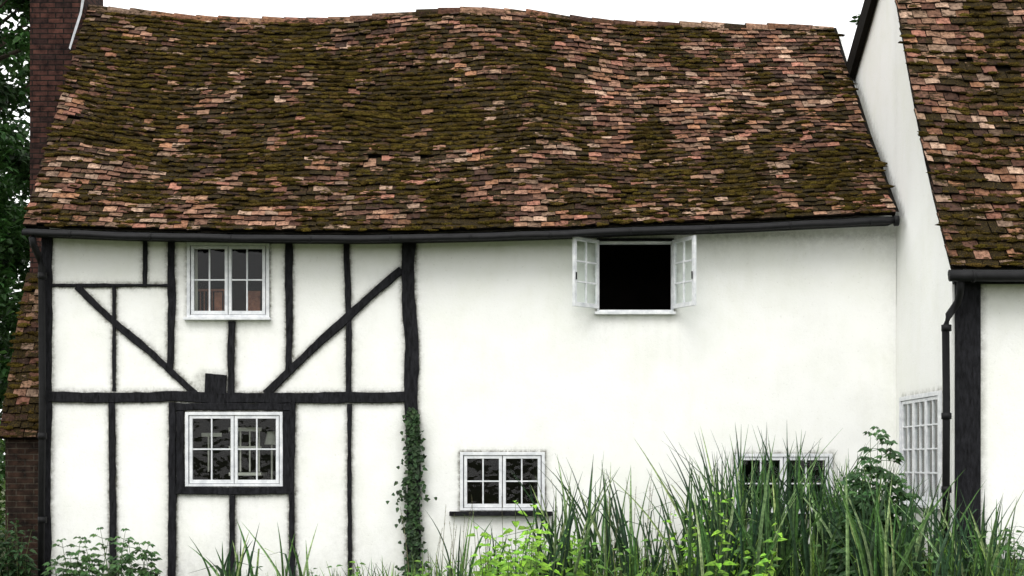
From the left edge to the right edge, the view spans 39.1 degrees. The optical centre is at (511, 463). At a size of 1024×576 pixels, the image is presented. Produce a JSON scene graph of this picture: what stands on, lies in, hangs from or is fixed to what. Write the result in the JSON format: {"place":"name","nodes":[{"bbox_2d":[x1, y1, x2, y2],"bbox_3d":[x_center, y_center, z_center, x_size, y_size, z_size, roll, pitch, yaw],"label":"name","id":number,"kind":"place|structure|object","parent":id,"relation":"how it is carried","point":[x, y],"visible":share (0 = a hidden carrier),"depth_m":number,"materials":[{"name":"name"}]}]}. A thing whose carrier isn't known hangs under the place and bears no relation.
{"place":"outdoors","nodes":[
{"label":"outdoors","id":0,"kind":"place"},
{"bbox_2d":[0,469,4,570],"bbox_3d":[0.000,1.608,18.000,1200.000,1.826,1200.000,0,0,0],"label":"ground","id":1,"kind":"structure","parent":0,"point":[3,493],"depth_m":42.27,"materials":[{"name":"green plant"}]},
{"bbox_2d":[0,419,4,541],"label":"hedge","id":2,"kind":"object","parent":1,"relation":"on","point":[2,482],"visible":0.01,"depth_m":29.81,"materials":[{"name":"green plant"}]},
{"bbox_2d":[0,0,29,480],"bbox_3d":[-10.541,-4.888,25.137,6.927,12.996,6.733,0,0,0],"label":"oak tree","id":3,"kind":"object","parent":1,"relation":"on","point":[14,249],"visible":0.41,"depth_m":24.46,"materials":[{"name":"green plant"}]},
{"bbox_2d":[0,273,38,575],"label":"brick outhouse","id":4,"kind":"structure","parent":1,"relation":"on","point":[19,427],"depth_m":18.36,"materials":[{"name":"ceramic"}]},
{"bbox_2d":[0,513,38,575],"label":"laurel bush","id":5,"kind":"object","parent":1,"relation":"on","point":[12,564],"visible":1,"depth_m":17.36,"materials":[{"name":"green plant"}]},
{"bbox_2d":[30,0,102,272],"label":"chimney stack","id":6,"kind":"object","parent":1,"relation":"on","point":[52,24],"depth_m":20.75,"materials":[{"name":"brick"}]},
{"bbox_2d":[69,0,83,48],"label":"flashing","id":7,"kind":"object","parent":6,"relation":"attached to","point":[78,20],"visible":1,"depth_m":20.64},
{"bbox_2d":[41,527,161,575],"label":"rose bush","id":8,"kind":"object","parent":1,"relation":"on","point":[114,568],"visible":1,"depth_m":17.03,"materials":[{"name":"green plant"}]},
{"bbox_2d":[41,238,420,575],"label":"timber frame","id":9,"kind":"object","parent":1,"relation":"on","point":[215,395],"visible":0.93,"depth_m":17.96,"materials":[{"name":"black wood"}]},
{"bbox_2d":[386,407,436,575],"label":"ivy","id":10,"kind":"object","parent":1,"relation":"on","point":[414,448],"visible":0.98,"depth_m":17.86,"materials":[{"name":"green plant"}]},
{"bbox_2d":[49,213,895,575],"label":"front wall","id":11,"kind":"structure","parent":1,"relation":"on","point":[781,337],"depth_m":18.00,"materials":[{"name":"white paint"}]},
{"bbox_2d":[26,216,893,243],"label":"fascia","id":12,"kind":"structure","parent":11,"relation":"attached to","point":[597,236],"depth_m":17.86,"materials":[{"name":"black wood"}]},
{"bbox_2d":[22,215,899,575],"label":"gutter","id":13,"kind":"object","parent":12,"relation":"attached to","point":[42,279],"visible":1,"depth_m":17.52,"materials":[{"name":"black metal"}]},
{"bbox_2d":[24,16,895,233],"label":"roof deck","id":14,"kind":"structure","parent":11,"relation":"on","point":[418,231],"depth_m":17.65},
{"bbox_2d":[449,511,551,515],"bbox_3d":[-0.140,0.619,17.955,1.280,0.053,0.130,0,0,0],"label":"window sill","id":15,"kind":"structure","parent":11,"relation":"attached to","point":[490,513],"depth_m":17.89,"materials":[{"name":"wood"}]},
{"bbox_2d":[597,238,673,240],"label":"window lintels","id":16,"kind":"structure","parent":11,"relation":"attached to","point":[635,239],"depth_m":17.95,"materials":[{"name":"white wood"}]},
{"bbox_3d":[-0.040,-1.080,18.137,8.140,3.460,0.226,0,0,0],"label":"window","id":17,"kind":"object","parent":11,"relation":"attached to","visible":0},
{"bbox_2d":[195,249,197,310],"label":"curtains","id":18,"kind":"object","parent":17,"relation":"attached to","point":[196,277],"visible":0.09,"depth_m":18.20,"materials":[{"name":"beige fabric"}]},
{"bbox_2d":[183,242,270,319],"bbox_3d":[-3.550,-2.283,17.988,1.080,0.975,0.145,0,0,0],"label":"casement window","id":19,"kind":"structure","parent":17,"relation":"attached to","point":[193,314],"depth_m":17.98,"materials":[{"name":"white paint"}]},
{"bbox_2d":[198,289,260,310],"bbox_3d":[-3.560,-2.025,18.328,0.880,0.410,0.095,0,0,0],"label":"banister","id":20,"kind":"object","parent":17,"relation":"attached to","point":[254,300],"visible":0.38,"depth_m":18.30,"materials":[{"name":"brown wood"}]},
{"bbox_2d":[185,412,282,485],"bbox_3d":[-3.470,-0.185,18.012,1.220,0.930,0.095,0,0,0],"label":"casement window","id":21,"kind":"structure","parent":17,"relation":"attached to","point":[189,448],"depth_m":17.98,"materials":[{"name":"white paint"}]},
{"bbox_2d":[460,452,544,509],"bbox_3d":[-0.120,0.215,18.012,1.060,0.730,0.095,0,0,0],"label":"casement window","id":22,"kind":"structure","parent":17,"relation":"attached to","point":[500,475],"depth_m":17.98,"materials":[{"name":"white paint"}]},
{"bbox_2d":[594,241,675,314],"bbox_3d":[1.535,-2.322,17.988,1.010,0.915,0.145,0,0,0],"label":"casement window","id":23,"kind":"structure","parent":17,"relation":"attached to","point":[635,312],"depth_m":17.97,"materials":[{"name":"white wood"}]},
{"bbox_2d":[572,237,598,308],"bbox_3d":[0.914,-2.362,17.795,0.455,0.855,0.038,0,0,-45],"label":"open casement","id":24,"kind":"object","parent":23,"relation":"attached to","point":[574,279],"visible":1,"depth_m":17.78,"materials":[{"name":"white paint"}]},
{"bbox_2d":[672,235,695,308],"bbox_3d":[2.122,-2.362,17.757,0.038,0.855,0.455,0,0,-29],"label":"open casement","id":25,"kind":"object","parent":23,"relation":"attached to","point":[675,283],"visible":1,"depth_m":17.75,"materials":[{"name":"white paint"}]},
{"bbox_2d":[734,454,832,513],"bbox_3d":[3.390,0.245,18.012,1.220,0.750,0.095,0,0,0],"label":"casement window","id":26,"kind":"structure","parent":17,"relation":"attached to","point":[782,458],"depth_m":17.98,"materials":[{"name":"white paint"}]},
{"bbox_2d":[190,245,824,507],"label":"interior partitions","id":27,"kind":"object","parent":1,"relation":"on","point":[634,277],"visible":0.06,"depth_m":20.40,"materials":[{"name":"paint"}]},
{"bbox_2d":[189,424,1023,575],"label":"reed bed","id":28,"kind":"object","parent":1,"relation":"on","point":[764,521],"visible":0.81,"depth_m":15.12,"materials":[{"name":"green plant"}]},
{"bbox_2d":[219,533,1023,575],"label":"meadow grass","id":29,"kind":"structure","parent":1,"relation":"on","point":[460,573],"depth_m":15.15,"materials":[{"name":"green plant"}]},
{"bbox_2d":[246,492,1023,575],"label":"nettle patch","id":30,"kind":"object","parent":1,"relation":"on","point":[528,563],"visible":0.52,"depth_m":14.79,"materials":[{"name":"green plant"}]},
{"bbox_2d":[837,30,856,90],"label":"side walls","id":31,"kind":"structure","parent":1,"relation":"on","point":[844,49],"depth_m":20.74,"materials":[{"name":"white paint"}]},
{"bbox_2d":[23,10,895,231],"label":"roof tiles","id":32,"kind":"object","parent":31,"relation":"attached to","point":[797,70],"visible":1,"depth_m":19.09,"materials":[{"name":"brown tile"}]},
{"bbox_2d":[26,227,48,228],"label":"verge","id":33,"kind":"structure","parent":32,"relation":"attached to","point":[36,228],"depth_m":17.77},
{"bbox_2d":[23,12,893,231],"bbox_3d":[-0.741,-4.700,19.242,11.125,3.735,3.412,0,0,0],"label":"roof moss","id":34,"kind":"object","parent":32,"relation":"on","point":[357,115],"visible":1,"depth_m":19.16,"materials":[{"name":"green plant"}]},
{"bbox_2d":[88,4,833,31],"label":"ridge tiles","id":35,"kind":"object","parent":31,"relation":"on","point":[351,18],"visible":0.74,"depth_m":20.95,"materials":[{"name":"tile"}]},
{"bbox_2d":[834,28,898,216],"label":"verge","id":36,"kind":"structure","parent":31,"relation":"attached to","point":[891,196],"depth_m":19.16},
{"bbox_2d":[849,14,859,25],"bbox_3d":[7.356,-3.717,28.991,3.494,10.643,3.556,0,0,0],"label":"oak tree","id":37,"kind":"object","parent":1,"relation":"on","point":[854,18],"depth_m":28.87,"materials":[{"name":"green plant"}]},
{"bbox_2d":[825,426,925,575],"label":"elder shrub","id":38,"kind":"object","parent":1,"relation":"on","point":[852,476],"visible":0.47,"depth_m":14.60,"materials":[{"name":"green plant"}]},
{"bbox_2d":[854,0,952,559],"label":"side wall","id":39,"kind":"structure","parent":1,"relation":"on","point":[923,283],"depth_m":17.49,"materials":[{"name":"white paint"}]},
{"bbox_2d":[846,0,876,79],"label":"bargeboard","id":40,"kind":"object","parent":39,"relation":"attached to","point":[864,22],"depth_m":19.50,"materials":[{"name":"black wood"}]},
{"bbox_2d":[899,391,941,508],"bbox_3d":[4.787,-0.158,16.910,0.145,1.325,1.700,0,0,0],"label":"casement window","id":41,"kind":"structure","parent":39,"relation":"attached to","point":[905,402],"depth_m":16.90,"materials":[{"name":"white paint"}]},
{"bbox_2d":[895,0,1023,267],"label":"roof tiles","id":42,"kind":"object","parent":39,"relation":"attached to","point":[940,87],"visible":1,"depth_m":16.65,"materials":[{"name":"brown tile"}]},
{"bbox_2d":[898,0,1023,267],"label":"roof moss","id":43,"kind":"object","parent":42,"relation":"on","point":[1002,247],"visible":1,"depth_m":16.49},
{"bbox_2d":[897,7,1023,268],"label":"roof deck","id":44,"kind":"structure","parent":39,"relation":"on","point":[1002,68],"depth_m":16.16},
{"bbox_2d":[910,400,936,496],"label":"interior partitions","id":45,"kind":"object","parent":1,"relation":"on","point":[923,446],"visible":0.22,"depth_m":17.80,"materials":[{"name":"paint"}]},
{"bbox_2d":[941,270,1023,570],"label":"gutter","id":46,"kind":"object","parent":1,"relation":"on","point":[960,277],"visible":0.97,"depth_m":15.54,"materials":[{"name":"black metal"}]},
{"bbox_2d":[952,269,1023,575],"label":"front wall","id":47,"kind":"structure","parent":1,"relation":"on","point":[1002,389],"depth_m":15.70,"materials":[{"name":"white paint"}]},
{"bbox_2d":[952,281,1023,571],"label":"timber frame","id":48,"kind":"object","parent":1,"relation":"on","point":[968,390],"visible":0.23,"depth_m":15.65,"materials":[{"name":"black wood"}]},
{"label":"rear walls","id":49,"kind":"object","parent":1,"relation":"on","visible":0},
{"bbox_2d":[846,0,864,64],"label":"roof","id":50,"kind":"structure","parent":49,"relation":"on","point":[855,32],"depth_m":19.71,"materials":[{"name":"ceramic"}]},
{"bbox_2d":[201,427,279,478],"bbox_3d":[-3.491,-0.135,18.675,0.979,0.670,0.450,0,0,0],"label":"dining chair and lamp","id":51,"kind":"object","parent":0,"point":[270,439],"visible":0.91,"depth_m":18.50,"materials":[{"name":"beige fabric"}]},
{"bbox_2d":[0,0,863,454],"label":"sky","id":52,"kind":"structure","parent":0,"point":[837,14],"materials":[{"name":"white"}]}
]}

